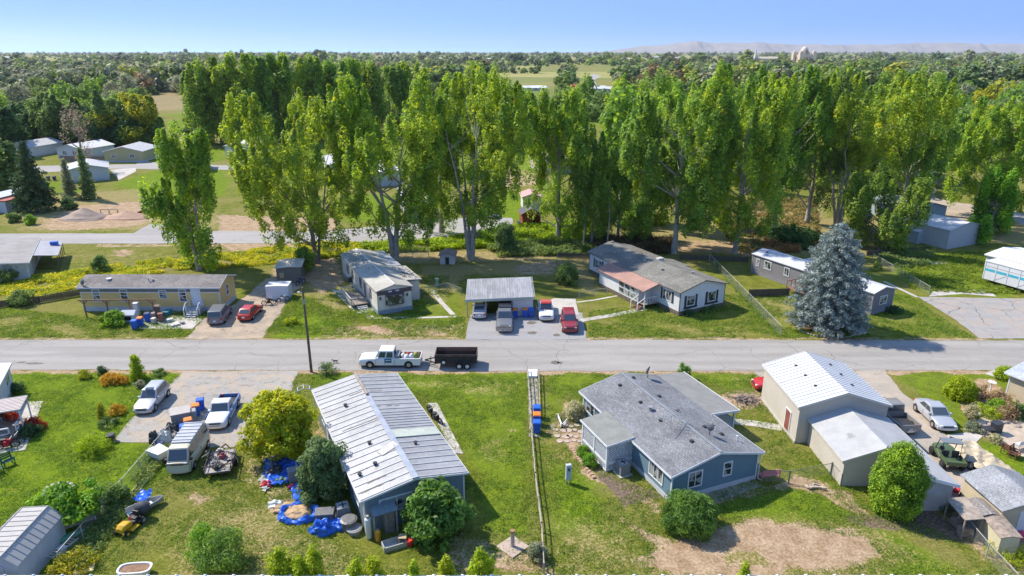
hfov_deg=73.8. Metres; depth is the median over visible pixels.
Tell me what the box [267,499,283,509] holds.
tarp heap
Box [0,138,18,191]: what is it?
tree
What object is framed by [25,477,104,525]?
tree
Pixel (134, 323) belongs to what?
wheelie bin
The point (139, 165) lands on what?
back lane
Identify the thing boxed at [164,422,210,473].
camper van
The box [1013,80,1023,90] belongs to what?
tree
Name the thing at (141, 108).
tree
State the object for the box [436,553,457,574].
young tree
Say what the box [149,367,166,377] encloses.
bush
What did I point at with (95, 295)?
window
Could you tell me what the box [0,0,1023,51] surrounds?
sky
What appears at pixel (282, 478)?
trash bag
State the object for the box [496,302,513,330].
pickup truck
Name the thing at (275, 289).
cargo box
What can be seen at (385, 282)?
mobile home
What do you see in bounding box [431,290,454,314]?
path
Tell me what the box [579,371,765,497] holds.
manufactured house
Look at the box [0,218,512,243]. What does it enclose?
back road
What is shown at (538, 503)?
rail fence
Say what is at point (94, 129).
tree
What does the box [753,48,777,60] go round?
chapel
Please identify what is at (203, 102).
poplar tree
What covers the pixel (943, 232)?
metal barn
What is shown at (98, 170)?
house
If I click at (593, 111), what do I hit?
tree
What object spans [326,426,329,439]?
door
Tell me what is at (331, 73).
poplar tree
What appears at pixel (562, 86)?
tree
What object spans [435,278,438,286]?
utility box
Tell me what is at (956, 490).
tiller
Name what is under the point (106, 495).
chain link fence
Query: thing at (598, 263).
window
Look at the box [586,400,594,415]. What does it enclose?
window
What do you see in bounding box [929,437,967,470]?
utility vehicle
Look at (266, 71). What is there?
poplar tree
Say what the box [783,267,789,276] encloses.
window
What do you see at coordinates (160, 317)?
junk item
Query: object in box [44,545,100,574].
bush
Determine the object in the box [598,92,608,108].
tree
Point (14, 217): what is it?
bush
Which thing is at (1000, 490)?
garden shed
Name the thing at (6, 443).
motorcycle
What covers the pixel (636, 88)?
tree
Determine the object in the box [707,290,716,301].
window
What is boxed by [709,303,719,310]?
bush
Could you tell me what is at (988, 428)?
table
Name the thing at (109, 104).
tree
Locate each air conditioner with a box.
[335,500,351,517]
[612,458,632,478]
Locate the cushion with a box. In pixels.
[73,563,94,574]
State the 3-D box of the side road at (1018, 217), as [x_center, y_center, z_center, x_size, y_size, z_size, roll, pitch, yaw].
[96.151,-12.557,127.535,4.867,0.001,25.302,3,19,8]
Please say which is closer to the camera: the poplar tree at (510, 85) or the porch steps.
the porch steps
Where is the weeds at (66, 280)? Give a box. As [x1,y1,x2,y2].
[0,240,362,299]
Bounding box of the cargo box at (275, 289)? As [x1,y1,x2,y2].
[265,281,292,299]
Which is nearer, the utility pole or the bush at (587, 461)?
the bush at (587, 461)
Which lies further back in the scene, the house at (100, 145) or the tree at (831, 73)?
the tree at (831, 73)
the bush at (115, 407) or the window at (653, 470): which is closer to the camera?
the window at (653, 470)
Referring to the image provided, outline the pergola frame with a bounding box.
[77,299,155,316]
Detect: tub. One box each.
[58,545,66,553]
[105,432,115,442]
[116,561,152,574]
[169,405,190,423]
[340,513,356,532]
[346,523,361,536]
[406,538,412,546]
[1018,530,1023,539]
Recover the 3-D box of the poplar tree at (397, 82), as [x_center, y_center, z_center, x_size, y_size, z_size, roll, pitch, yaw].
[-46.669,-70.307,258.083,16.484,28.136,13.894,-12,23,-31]
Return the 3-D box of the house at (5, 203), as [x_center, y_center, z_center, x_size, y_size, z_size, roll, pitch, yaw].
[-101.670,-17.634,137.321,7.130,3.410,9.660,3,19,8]
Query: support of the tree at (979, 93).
on the ground at (774, 540)
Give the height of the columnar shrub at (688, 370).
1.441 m
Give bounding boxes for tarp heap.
[157,430,171,442]
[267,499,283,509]
[329,518,342,531]
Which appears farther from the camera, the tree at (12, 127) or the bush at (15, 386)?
the tree at (12, 127)
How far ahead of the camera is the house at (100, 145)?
202.62 m
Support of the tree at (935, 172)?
on the ground at (774, 540)
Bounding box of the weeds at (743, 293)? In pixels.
[710,261,782,335]
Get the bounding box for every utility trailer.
[145,443,167,462]
[201,443,237,474]
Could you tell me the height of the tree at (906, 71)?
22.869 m
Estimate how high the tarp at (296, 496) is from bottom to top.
0.302 m
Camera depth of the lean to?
44.69 m
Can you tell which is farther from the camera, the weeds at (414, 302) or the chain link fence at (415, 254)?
the chain link fence at (415, 254)
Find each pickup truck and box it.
[204,393,240,428]
[358,345,422,368]
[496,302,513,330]
[537,299,553,319]
[884,397,921,432]
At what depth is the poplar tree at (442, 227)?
114.44 m
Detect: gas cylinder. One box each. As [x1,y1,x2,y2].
[365,514,371,539]
[375,528,380,541]
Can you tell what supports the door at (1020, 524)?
in the garden shed at (1000, 490)
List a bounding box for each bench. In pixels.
[64,515,95,528]
[757,469,781,481]
[1012,441,1023,450]
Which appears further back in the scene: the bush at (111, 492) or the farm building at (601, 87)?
the farm building at (601, 87)
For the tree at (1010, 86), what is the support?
on the ground at (774, 540)
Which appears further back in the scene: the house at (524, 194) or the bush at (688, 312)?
the house at (524, 194)
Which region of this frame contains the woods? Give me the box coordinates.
[0,48,1023,95]
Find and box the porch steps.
[183,300,204,317]
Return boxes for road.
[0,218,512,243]
[0,339,1023,371]
[590,74,600,85]
[1009,212,1023,224]
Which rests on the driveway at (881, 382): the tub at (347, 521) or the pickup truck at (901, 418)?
the pickup truck at (901, 418)
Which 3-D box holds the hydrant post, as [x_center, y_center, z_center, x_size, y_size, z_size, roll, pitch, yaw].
[0.036,15.972,43.472,1.500,1.300,1.500,18,26,42]
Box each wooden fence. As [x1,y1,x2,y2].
[0,289,79,306]
[59,155,104,161]
[558,253,588,258]
[679,254,748,261]
[748,288,789,295]
[866,247,918,255]
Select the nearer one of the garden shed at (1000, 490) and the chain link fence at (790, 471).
the garden shed at (1000, 490)
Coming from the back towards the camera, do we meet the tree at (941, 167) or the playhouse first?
the tree at (941, 167)
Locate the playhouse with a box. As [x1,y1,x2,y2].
[438,248,457,263]
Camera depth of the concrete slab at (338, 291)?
85.69 m
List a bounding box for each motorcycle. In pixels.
[0,436,19,448]
[261,298,275,304]
[276,294,289,302]
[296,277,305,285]
[427,404,433,417]
[431,411,442,424]
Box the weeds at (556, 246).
[486,235,600,257]
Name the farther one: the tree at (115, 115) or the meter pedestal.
the tree at (115, 115)
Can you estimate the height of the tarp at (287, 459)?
0.408 m
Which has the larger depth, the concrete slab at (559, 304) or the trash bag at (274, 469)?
the concrete slab at (559, 304)
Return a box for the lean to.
[942,497,984,538]
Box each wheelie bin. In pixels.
[130,319,138,328]
[136,316,144,325]
[143,312,150,321]
[183,416,192,421]
[190,408,196,421]
[191,402,199,415]
[196,397,204,409]
[513,308,517,317]
[522,307,527,316]
[528,307,533,316]
[533,404,540,411]
[533,411,540,418]
[533,419,540,432]
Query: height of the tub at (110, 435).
0.660 m
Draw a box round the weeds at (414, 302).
[307,274,453,316]
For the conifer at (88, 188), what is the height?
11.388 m
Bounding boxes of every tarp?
[133,488,151,500]
[258,474,269,490]
[263,455,297,484]
[277,499,318,524]
[283,456,303,466]
[290,483,300,500]
[950,440,1014,470]
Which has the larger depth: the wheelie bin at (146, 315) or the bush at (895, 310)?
the bush at (895, 310)
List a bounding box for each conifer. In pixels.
[7,140,60,215]
[59,158,78,196]
[75,147,101,199]
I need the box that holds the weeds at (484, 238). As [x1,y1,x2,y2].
[360,218,590,251]
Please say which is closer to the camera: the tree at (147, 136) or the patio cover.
the patio cover
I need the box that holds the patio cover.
[0,395,31,438]
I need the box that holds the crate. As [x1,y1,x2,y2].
[286,466,297,482]
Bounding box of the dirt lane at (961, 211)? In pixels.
[930,180,973,220]
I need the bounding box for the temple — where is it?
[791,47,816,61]
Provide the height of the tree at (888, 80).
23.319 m
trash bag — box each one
[148,430,157,443]
[162,422,179,433]
[260,480,272,487]
[264,465,282,474]
[265,459,277,467]
[275,476,288,485]
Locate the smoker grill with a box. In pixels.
[990,420,1004,433]
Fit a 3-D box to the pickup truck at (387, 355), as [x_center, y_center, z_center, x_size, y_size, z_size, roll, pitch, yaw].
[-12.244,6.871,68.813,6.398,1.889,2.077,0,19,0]
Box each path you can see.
[374,316,455,318]
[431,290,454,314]
[528,371,539,436]
[577,295,616,302]
[580,308,645,321]
[731,418,781,430]
[882,281,917,296]
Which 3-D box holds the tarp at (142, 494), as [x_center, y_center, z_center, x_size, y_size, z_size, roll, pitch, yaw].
[-25.703,14.503,47.695,1.122,0.237,1.653,0,19,0]
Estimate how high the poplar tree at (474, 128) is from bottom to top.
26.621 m
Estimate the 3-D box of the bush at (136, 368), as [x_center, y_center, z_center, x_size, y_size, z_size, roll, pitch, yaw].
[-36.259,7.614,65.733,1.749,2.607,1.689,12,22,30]
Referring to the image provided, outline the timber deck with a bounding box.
[341,285,367,310]
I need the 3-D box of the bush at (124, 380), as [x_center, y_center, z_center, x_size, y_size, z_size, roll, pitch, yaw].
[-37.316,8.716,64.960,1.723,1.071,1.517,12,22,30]
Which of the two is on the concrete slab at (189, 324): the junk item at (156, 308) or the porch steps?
the junk item at (156, 308)
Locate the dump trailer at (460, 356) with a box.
[425,347,477,369]
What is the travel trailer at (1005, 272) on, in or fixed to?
on the ground at (774, 540)
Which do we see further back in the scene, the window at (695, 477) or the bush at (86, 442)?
the bush at (86, 442)
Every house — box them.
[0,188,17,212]
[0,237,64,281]
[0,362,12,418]
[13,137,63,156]
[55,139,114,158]
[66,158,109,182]
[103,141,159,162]
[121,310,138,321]
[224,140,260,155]
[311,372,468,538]
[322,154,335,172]
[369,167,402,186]
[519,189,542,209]
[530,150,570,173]
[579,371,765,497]
[587,241,728,315]
[871,194,948,216]
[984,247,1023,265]
[1004,362,1023,404]
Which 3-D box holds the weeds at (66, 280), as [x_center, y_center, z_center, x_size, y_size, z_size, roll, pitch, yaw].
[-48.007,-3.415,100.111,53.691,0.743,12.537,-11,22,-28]
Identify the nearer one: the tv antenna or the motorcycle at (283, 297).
the tv antenna
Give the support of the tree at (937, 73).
on the ground at (774, 540)
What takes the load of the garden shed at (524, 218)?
on the ground at (774, 540)
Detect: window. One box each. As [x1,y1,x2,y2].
[5,373,10,387]
[91,289,101,301]
[119,289,128,301]
[158,290,166,298]
[178,289,186,301]
[225,283,228,294]
[354,492,359,507]
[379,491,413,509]
[385,292,404,305]
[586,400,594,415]
[595,259,601,267]
[624,289,629,295]
[648,459,663,485]
[662,288,671,301]
[686,294,695,306]
[687,469,702,488]
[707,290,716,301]
[722,460,732,476]
[764,260,771,270]
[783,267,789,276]
[879,294,887,304]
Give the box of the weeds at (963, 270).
[896,250,1022,293]
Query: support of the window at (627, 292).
in the manufactured house at (637, 277)
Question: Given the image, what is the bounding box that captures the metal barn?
[903,213,981,248]
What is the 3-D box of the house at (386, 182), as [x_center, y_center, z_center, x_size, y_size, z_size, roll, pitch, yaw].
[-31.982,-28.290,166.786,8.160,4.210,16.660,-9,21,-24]
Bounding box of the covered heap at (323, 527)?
[308,518,336,537]
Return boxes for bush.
[0,264,19,282]
[4,212,21,223]
[5,289,36,307]
[10,381,26,394]
[14,422,43,439]
[17,415,47,431]
[23,213,37,224]
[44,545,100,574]
[60,195,78,210]
[70,430,114,459]
[77,369,92,379]
[90,254,109,272]
[91,482,130,513]
[95,365,108,375]
[95,402,105,420]
[96,415,119,430]
[97,308,124,327]
[98,372,121,386]
[107,403,127,417]
[109,374,128,385]
[128,354,146,380]
[132,379,145,387]
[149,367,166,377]
[182,521,226,563]
[190,524,254,574]
[283,316,301,325]
[292,245,317,272]
[294,435,348,507]
[318,361,339,377]
[400,475,477,553]
[493,220,516,252]
[526,541,549,562]
[554,261,578,285]
[564,400,585,422]
[576,445,590,456]
[581,452,597,468]
[659,488,719,542]
[683,309,693,316]
[700,306,708,312]
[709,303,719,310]
[767,222,822,250]
[885,305,904,314]
[939,503,958,517]
[962,402,979,421]
[964,420,984,434]
[975,383,997,400]
[975,401,1002,420]
[983,540,1023,570]
[984,397,1009,413]
[986,388,1015,405]
[987,433,1003,445]
[995,403,1022,420]
[1010,403,1023,421]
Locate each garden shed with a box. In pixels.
[0,505,65,574]
[274,258,304,282]
[518,204,540,224]
[904,227,923,243]
[960,464,1023,530]
[979,514,1023,558]
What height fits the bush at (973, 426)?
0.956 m
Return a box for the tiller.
[952,487,960,496]
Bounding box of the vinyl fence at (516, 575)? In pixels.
[0,574,1023,575]
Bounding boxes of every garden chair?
[0,451,15,468]
[1000,442,1015,457]
[1007,443,1021,459]
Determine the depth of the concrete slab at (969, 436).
56.14 m
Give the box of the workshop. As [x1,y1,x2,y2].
[760,351,892,442]
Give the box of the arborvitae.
[867,440,934,522]
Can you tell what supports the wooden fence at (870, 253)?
on the ground at (774, 540)
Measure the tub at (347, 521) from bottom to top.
0.810 m
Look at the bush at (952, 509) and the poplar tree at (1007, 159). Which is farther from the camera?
the poplar tree at (1007, 159)
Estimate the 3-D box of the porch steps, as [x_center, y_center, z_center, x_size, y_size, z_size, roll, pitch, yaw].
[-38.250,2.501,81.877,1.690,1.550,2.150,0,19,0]
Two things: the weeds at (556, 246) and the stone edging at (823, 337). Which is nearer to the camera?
the stone edging at (823, 337)
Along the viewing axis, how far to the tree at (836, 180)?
153.50 m
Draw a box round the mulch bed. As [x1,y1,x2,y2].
[800,322,853,337]
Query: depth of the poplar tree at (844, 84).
119.86 m
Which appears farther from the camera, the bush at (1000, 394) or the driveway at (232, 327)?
the driveway at (232, 327)
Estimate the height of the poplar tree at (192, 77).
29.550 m
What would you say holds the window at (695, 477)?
in the manufactured house at (625, 412)
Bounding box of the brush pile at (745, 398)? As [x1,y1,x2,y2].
[727,392,761,406]
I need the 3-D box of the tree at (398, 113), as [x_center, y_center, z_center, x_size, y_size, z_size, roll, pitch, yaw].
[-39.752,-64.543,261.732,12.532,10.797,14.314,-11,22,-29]
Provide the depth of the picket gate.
57.91 m
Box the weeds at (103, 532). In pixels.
[60,439,168,572]
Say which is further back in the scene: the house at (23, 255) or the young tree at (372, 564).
the house at (23, 255)
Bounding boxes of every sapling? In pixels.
[577,193,590,243]
[600,180,619,241]
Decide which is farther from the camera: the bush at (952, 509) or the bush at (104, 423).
the bush at (104, 423)
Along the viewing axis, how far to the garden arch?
60.05 m
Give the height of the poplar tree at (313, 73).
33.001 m
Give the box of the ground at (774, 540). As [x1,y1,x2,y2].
[0,52,1023,574]
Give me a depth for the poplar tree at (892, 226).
106.00 m
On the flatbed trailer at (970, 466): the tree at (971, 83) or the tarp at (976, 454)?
the tarp at (976, 454)
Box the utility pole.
[297,287,312,372]
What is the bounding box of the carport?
[465,277,534,316]
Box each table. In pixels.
[398,534,406,543]
[980,426,996,436]
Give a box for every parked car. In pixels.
[133,380,170,412]
[206,304,231,323]
[236,304,262,319]
[472,302,487,317]
[560,307,577,331]
[751,376,763,390]
[912,398,957,430]
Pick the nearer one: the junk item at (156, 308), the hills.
the junk item at (156, 308)
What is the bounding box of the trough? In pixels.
[381,536,414,552]
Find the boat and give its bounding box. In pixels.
[125,495,163,515]
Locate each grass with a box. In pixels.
[0,295,465,337]
[586,293,974,338]
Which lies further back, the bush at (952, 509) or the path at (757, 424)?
the path at (757, 424)
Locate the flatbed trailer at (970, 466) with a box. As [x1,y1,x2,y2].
[949,436,1012,469]
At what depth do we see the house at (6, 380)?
61.95 m
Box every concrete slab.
[0,401,42,452]
[111,168,135,179]
[139,311,201,328]
[332,290,372,313]
[429,403,462,453]
[528,369,536,377]
[535,298,578,314]
[705,480,761,501]
[929,290,996,296]
[947,430,984,441]
[963,414,1023,456]
[984,370,1007,380]
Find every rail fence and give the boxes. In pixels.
[527,366,544,573]
[538,369,539,403]
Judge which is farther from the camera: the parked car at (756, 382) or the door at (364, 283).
the door at (364, 283)
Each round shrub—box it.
[941,374,978,404]
[992,365,1013,381]
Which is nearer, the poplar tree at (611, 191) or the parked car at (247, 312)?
the parked car at (247, 312)
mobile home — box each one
[76,274,235,310]
[340,248,421,314]
[750,248,896,314]
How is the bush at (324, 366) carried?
on the ground at (774, 540)
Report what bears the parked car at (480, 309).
on the driveway at (481, 328)
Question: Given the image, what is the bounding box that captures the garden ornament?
[988,380,996,390]
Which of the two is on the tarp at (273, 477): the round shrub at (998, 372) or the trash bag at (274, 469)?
the trash bag at (274, 469)
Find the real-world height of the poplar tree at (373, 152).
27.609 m
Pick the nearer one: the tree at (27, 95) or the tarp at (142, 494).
the tarp at (142, 494)
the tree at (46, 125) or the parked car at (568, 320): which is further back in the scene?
the tree at (46, 125)
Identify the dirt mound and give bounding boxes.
[58,208,106,221]
[103,211,154,219]
[725,393,763,405]
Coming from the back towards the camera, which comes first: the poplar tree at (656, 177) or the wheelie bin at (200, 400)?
the poplar tree at (656, 177)
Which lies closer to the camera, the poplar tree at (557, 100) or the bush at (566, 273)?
the bush at (566, 273)
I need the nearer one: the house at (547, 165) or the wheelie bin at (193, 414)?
the wheelie bin at (193, 414)
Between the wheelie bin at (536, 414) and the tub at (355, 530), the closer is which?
the tub at (355, 530)
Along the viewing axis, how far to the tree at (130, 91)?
354.47 m
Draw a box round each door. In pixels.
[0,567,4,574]
[190,289,201,305]
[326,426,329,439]
[363,280,366,297]
[783,406,791,432]
[1016,511,1023,530]
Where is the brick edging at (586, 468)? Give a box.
[570,446,595,478]
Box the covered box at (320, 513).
[314,506,334,519]
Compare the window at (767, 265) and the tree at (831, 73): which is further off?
the tree at (831, 73)
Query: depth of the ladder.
42.94 m
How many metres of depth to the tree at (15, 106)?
221.74 m
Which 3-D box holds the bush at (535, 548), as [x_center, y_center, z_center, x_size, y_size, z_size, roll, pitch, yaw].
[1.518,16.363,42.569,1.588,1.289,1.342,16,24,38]
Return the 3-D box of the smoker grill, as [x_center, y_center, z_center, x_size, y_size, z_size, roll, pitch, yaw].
[40.192,11.581,56.618,0.860,0.970,0.660,-6,20,-16]
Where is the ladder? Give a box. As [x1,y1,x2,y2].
[45,537,78,558]
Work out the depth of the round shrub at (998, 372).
65.80 m
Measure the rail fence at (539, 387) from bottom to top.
0.760 m
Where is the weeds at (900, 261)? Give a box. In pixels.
[872,244,935,270]
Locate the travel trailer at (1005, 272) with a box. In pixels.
[982,258,1023,289]
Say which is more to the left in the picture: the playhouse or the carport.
the playhouse
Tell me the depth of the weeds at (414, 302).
86.94 m
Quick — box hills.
[560,41,1023,52]
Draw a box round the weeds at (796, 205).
[711,196,822,254]
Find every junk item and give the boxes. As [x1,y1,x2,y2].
[150,311,154,320]
[151,317,155,323]
[153,304,159,317]
[157,312,163,321]
[162,309,172,315]
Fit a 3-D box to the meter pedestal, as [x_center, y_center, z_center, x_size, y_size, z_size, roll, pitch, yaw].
[4.130,13.621,49.859,0.400,1.650,0.350,-4,20,-11]
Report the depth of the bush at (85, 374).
65.99 m
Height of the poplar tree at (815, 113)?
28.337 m
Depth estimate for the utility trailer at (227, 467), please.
51.44 m
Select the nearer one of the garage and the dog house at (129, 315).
the garage
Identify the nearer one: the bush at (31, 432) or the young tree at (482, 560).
the young tree at (482, 560)
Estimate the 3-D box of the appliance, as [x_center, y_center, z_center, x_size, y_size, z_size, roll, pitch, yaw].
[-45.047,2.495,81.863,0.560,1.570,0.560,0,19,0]
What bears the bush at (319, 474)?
on the ground at (774, 540)
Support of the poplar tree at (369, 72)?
on the ground at (774, 540)
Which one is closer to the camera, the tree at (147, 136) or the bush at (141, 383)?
the bush at (141, 383)
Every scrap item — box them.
[212,463,218,469]
[219,451,226,458]
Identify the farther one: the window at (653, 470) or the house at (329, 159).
the house at (329, 159)
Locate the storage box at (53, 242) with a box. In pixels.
[49,241,58,244]
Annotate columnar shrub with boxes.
[677,362,685,371]
[683,365,691,376]
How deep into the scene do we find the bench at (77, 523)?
45.26 m
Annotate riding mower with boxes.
[114,501,149,536]
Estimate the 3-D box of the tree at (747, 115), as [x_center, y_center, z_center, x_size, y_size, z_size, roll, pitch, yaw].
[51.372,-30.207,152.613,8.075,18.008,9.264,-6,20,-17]
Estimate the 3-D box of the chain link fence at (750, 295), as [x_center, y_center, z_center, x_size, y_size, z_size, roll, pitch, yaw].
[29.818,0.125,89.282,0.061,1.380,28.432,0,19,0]
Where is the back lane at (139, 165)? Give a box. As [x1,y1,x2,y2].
[36,161,233,171]
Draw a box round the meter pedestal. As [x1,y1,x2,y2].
[565,463,571,483]
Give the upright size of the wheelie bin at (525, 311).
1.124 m
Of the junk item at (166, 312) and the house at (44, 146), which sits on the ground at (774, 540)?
the house at (44, 146)
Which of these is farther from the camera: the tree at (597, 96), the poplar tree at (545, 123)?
the tree at (597, 96)
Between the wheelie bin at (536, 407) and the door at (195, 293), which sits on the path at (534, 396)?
the wheelie bin at (536, 407)
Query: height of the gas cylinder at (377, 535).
0.930 m
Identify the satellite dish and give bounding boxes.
[706,421,715,434]
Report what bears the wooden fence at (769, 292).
on the ground at (774, 540)
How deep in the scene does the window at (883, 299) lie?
82.24 m
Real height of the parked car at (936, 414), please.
1.481 m
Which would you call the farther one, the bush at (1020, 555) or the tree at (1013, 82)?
the tree at (1013, 82)
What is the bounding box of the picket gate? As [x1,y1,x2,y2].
[557,414,566,427]
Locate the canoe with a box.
[60,529,84,544]
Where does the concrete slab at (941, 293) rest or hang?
on the ground at (774, 540)
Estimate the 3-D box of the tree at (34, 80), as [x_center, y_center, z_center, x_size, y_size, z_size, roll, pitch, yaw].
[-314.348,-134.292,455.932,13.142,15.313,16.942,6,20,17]
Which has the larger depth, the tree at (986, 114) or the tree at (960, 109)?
the tree at (960, 109)
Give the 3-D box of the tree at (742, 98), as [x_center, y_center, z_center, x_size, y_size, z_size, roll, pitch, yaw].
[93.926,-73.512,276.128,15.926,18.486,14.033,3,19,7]
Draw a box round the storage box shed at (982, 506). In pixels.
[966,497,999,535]
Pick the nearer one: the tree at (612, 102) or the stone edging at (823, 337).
the stone edging at (823, 337)
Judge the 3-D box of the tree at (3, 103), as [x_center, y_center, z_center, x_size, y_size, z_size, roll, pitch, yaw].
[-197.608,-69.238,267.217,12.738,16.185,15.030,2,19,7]
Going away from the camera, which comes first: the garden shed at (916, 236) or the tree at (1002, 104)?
the garden shed at (916, 236)
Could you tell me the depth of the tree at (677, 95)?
176.00 m
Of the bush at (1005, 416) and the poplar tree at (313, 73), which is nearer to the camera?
the bush at (1005, 416)
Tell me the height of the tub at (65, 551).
0.410 m
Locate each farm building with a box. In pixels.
[522,85,546,90]
[588,85,608,92]
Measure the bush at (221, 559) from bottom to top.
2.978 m
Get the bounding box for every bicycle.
[1,431,24,442]
[201,450,213,463]
[209,456,224,465]
[214,447,235,454]
[218,453,237,468]
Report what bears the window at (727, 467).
in the manufactured house at (625, 412)
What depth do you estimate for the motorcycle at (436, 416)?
58.10 m
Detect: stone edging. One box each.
[41,481,74,494]
[796,323,854,338]
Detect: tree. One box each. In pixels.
[0,81,9,96]
[0,90,12,107]
[0,106,31,143]
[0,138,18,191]
[1,83,26,102]
[5,101,41,139]
[15,108,40,141]
[16,83,32,101]
[25,97,64,144]
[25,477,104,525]
[27,76,55,93]
[30,85,50,96]
[31,87,66,101]
[33,83,126,147]
[49,80,79,103]
[56,104,90,144]
[58,103,94,159]
[62,97,89,105]
[76,76,103,104]
[80,110,119,147]
[81,117,154,146]
[83,92,158,144]
[94,74,108,93]
[103,81,122,97]
[107,90,121,103]
[119,73,138,92]
[127,88,139,94]
[127,117,165,145]
[128,85,146,95]
[136,119,221,271]
[169,76,179,91]
[178,57,222,145]
[180,119,198,137]
[193,53,234,144]
[210,50,261,140]
[218,87,380,263]
[235,386,320,461]
[242,51,277,141]
[252,51,291,142]
[264,545,292,575]
[272,50,315,140]
[285,551,311,575]
[295,50,330,140]
[304,543,326,575]
[319,55,348,105]
[319,71,455,259]
[342,55,367,130]
[345,556,364,575]
[356,59,386,129]
[362,554,386,575]
[368,63,410,134]
[380,97,393,119]
[385,62,420,109]
[393,109,410,123]
[400,59,535,260]
[408,558,420,575]
[411,71,466,233]
[429,81,439,96]
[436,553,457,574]
[459,107,471,129]
[466,545,496,575]
[471,72,512,147]
[508,84,523,146]
[518,86,538,139]
[522,84,591,239]
[554,94,589,138]
[557,83,569,90]
[558,85,582,104]
[567,123,622,242]
[577,73,599,103]
[587,104,604,121]
[588,105,653,241]
[588,147,638,218]
[591,88,610,110]
[597,81,639,153]
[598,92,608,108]
[603,88,620,115]
[603,89,621,130]
[610,73,630,98]
[617,91,680,225]
[618,65,742,253]
[625,85,638,113]
[628,80,661,124]
[649,83,657,95]
[654,75,685,99]
[656,79,685,123]
[670,81,686,104]
[682,81,736,238]
[684,79,700,94]
[686,59,802,253]
[728,83,755,116]
[732,112,752,190]
[736,561,750,574]
[745,63,839,229]
[767,71,777,84]
[783,222,875,336]
[788,65,864,223]
[796,65,965,227]
[812,132,850,190]
[824,65,840,93]
[833,126,892,181]
[836,169,934,252]
[839,62,854,87]
[870,162,939,192]
[872,69,894,99]
[872,71,962,201]
[887,70,907,86]
[899,124,956,179]
[925,70,947,93]
[942,93,1023,213]
[945,106,986,148]
[956,90,975,108]
[957,105,970,118]
[960,83,976,98]
[961,80,977,93]
[963,104,1002,129]
[967,84,999,109]
[967,213,995,244]
[968,164,1020,233]
[987,97,1017,109]
[997,85,1023,99]
[998,84,1014,93]
[1003,80,1017,87]
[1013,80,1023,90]
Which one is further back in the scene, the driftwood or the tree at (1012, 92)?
the tree at (1012, 92)
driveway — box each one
[115,371,297,447]
[185,278,304,339]
[466,310,586,339]
[753,371,764,376]
[855,369,976,497]
[919,297,1023,338]
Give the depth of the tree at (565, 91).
340.90 m
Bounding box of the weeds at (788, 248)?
[761,237,801,252]
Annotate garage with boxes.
[807,406,960,510]
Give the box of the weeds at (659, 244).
[588,230,672,254]
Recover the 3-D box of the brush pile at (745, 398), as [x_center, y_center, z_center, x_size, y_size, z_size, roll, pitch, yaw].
[21.456,9.985,61.877,3.174,0.566,2.407,-7,21,-21]
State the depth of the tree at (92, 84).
340.03 m
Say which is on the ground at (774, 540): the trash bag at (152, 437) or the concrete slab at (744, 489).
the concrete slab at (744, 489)
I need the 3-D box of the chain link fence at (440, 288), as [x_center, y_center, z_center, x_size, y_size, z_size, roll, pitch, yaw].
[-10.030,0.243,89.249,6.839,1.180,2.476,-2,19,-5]
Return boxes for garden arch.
[294,385,315,407]
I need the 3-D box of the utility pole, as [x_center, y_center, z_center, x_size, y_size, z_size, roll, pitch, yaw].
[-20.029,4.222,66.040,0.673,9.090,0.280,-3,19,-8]
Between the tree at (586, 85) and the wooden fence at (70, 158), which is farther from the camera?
the tree at (586, 85)
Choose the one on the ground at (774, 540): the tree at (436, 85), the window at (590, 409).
the tree at (436, 85)
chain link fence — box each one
[56,424,170,561]
[396,245,428,261]
[420,283,461,295]
[580,287,607,295]
[709,254,781,335]
[762,462,842,485]
[872,253,930,292]
[945,497,1018,574]
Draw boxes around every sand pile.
[269,502,292,513]
[284,505,312,519]
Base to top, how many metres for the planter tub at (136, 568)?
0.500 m
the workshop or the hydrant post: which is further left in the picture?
the hydrant post
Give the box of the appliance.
[132,302,140,315]
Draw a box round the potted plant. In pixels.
[3,412,18,421]
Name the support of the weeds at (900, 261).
on the ground at (774, 540)
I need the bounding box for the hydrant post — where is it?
[496,529,528,558]
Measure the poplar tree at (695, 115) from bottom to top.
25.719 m
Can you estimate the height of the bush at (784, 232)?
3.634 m
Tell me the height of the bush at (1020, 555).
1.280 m
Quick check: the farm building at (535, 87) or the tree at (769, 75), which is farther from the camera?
the farm building at (535, 87)
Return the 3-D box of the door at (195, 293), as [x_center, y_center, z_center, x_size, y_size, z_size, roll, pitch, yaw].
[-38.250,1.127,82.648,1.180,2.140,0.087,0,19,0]
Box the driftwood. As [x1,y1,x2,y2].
[804,483,826,489]
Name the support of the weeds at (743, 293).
on the ground at (774, 540)
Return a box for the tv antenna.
[660,407,689,428]
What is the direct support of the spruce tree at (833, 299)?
on the mulch bed
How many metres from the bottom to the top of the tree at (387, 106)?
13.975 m
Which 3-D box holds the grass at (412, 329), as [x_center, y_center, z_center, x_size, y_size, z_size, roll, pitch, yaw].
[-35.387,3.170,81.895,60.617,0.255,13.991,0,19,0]
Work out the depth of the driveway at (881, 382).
58.92 m

